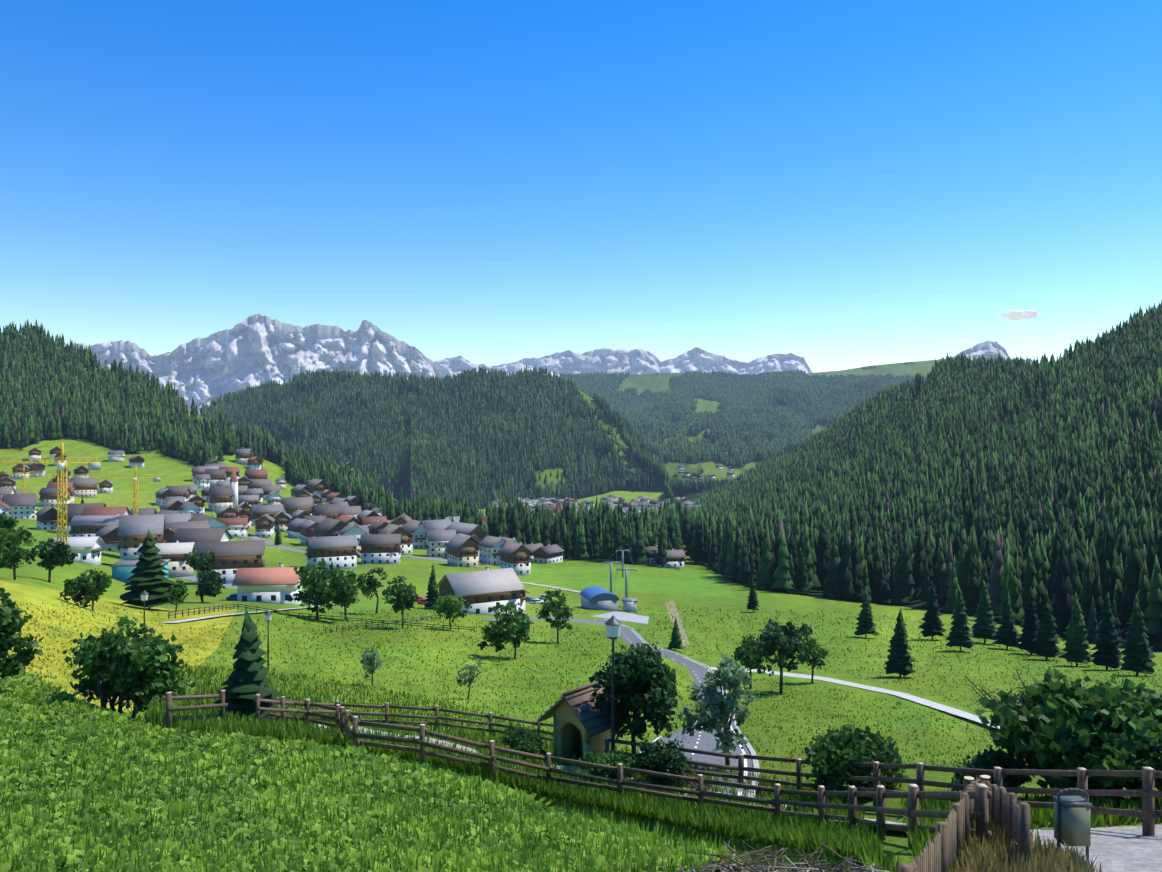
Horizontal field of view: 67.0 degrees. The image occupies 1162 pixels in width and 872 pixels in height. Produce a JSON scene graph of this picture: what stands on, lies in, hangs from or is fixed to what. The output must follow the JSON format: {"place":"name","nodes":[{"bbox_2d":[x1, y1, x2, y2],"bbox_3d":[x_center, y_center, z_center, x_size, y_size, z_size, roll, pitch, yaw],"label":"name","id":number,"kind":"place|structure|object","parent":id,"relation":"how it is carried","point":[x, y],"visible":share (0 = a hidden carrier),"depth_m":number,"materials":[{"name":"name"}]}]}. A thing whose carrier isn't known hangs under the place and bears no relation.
{"place":"outdoors","nodes":[
{"label":"outdoors","id":0,"kind":"place"},
{"bbox_2d":[101,533,999,824],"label":"roads and paths","id":1,"kind":"structure","parent":0,"point":[699,739],"depth_m":113.40,"materials":[{"name":"grey asphalt"}]},
{"bbox_2d":[0,313,1161,871],"bbox_3d":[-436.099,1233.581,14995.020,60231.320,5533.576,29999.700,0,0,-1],"label":"terrain","id":2,"kind":"structure","parent":0,"point":[254,351],"depth_m":198.96,"materials":[{"name":"green plant"}]},
{"bbox_2d":[0,443,160,564],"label":"tower cranes","id":3,"kind":"object","parent":2,"relation":"on","point":[61,465],"visible":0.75,"depth_m":260.85,"materials":[{"name":"paint"}]},
{"bbox_2d":[0,444,735,615],"bbox_3d":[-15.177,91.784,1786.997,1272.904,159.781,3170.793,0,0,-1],"label":"houses","id":4,"kind":"structure","parent":2,"relation":"on","point":[180,525],"depth_m":483.41,"materials":[{"name":"white paint"}]},
{"bbox_2d":[140,590,621,750],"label":"street lamps","id":5,"kind":"object","parent":2,"relation":"on","point":[613,624],"visible":0.92,"depth_m":34.58,"materials":[{"name":"metal"}]},
{"bbox_2d":[226,594,547,604],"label":"parked cars","id":6,"kind":"object","parent":2,"relation":"on","point":[420,600],"visible":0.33,"depth_m":239.25,"materials":[{"name":"paint"}]},
{"bbox_2d":[538,679,622,760],"bbox_3d":[0.131,12.209,36.494,2.800,3.610,2.660,0,0,39],"label":"wayside shrine","id":7,"kind":"object","parent":2,"relation":"on","point":[580,726],"visible":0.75,"depth_m":35.96,"materials":[{"name":"beige paint"}]},
{"bbox_2d":[0,301,1161,643],"bbox_3d":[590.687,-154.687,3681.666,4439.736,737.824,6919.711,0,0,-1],"label":"conifer forest","id":8,"kind":"object","parent":2,"relation":"on","point":[948,485],"visible":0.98,"depth_m":1111.30,"materials":[{"name":"green plant"}]},
{"bbox_2d":[0,602,1161,871],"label":"grass","id":9,"kind":"structure","parent":2,"relation":"on","point":[210,794],"depth_m":16.30,"materials":[{"name":"green plant"}]},
{"bbox_2d":[2,548,1159,808],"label":"tree trunks","id":10,"kind":"object","parent":2,"relation":"on","point":[544,752],"visible":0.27,"depth_m":30.44,"materials":[{"name":"brown wood"}]},
{"bbox_2d":[0,513,1161,802],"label":"deciduous trees","id":11,"kind":"object","parent":10,"relation":"on","point":[1104,727],"visible":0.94,"depth_m":31.23,"materials":[{"name":"green plant"}]},
{"bbox_2d":[580,548,637,612],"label":"lift station","id":12,"kind":"object","parent":2,"relation":"on","point":[596,598],"visible":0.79,"depth_m":263.68,"materials":[{"name":"paint"}]},
{"bbox_2d":[81,497,1156,719],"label":"conifer trees","id":13,"kind":"object","parent":2,"relation":"on","point":[246,681],"visible":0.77,"depth_m":167.32,"materials":[{"name":"green plant"}]},
{"bbox_2d":[162,603,1161,848],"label":"rail fences","id":14,"kind":"object","parent":2,"relation":"on","point":[1148,814],"visible":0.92,"depth_m":28.43,"materials":[{"name":"brown wood"}]},
{"bbox_2d":[662,840,919,871],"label":"brush pile","id":15,"kind":"object","parent":2,"relation":"on","point":[726,864],"visible":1,"depth_m":7.53,"materials":[{"name":"brown wood"}]},
{"bbox_2d":[898,775,1029,871],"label":"wooden palisade","id":16,"kind":"object","parent":2,"relation":"on","point":[938,854],"visible":0.73,"depth_m":13.09,"materials":[{"name":"brown wood"}]},
{"bbox_2d":[1053,788,1091,865],"bbox_3d":[7.802,6.273,13.918,0.495,1.367,0.440,0,0,-1],"label":"litter bin","id":17,"kind":"object","parent":2,"relation":"on","point":[1072,820],"visible":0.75,"depth_m":13.79,"materials":[{"name":"metal"}]},
{"bbox_2d":[0,0,1161,372],"label":"sky","id":18,"kind":"structure","parent":0,"point":[836,185],"materials":[{"name":"blue"}]},
{"bbox_2d":[1002,310,1037,319],"bbox_3d":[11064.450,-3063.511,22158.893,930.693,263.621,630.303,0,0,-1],"label":"cloud","id":19,"kind":"structure","parent":0,"point":[1018,314],"depth_m":21952.42,"materials":[{"name":"white"}]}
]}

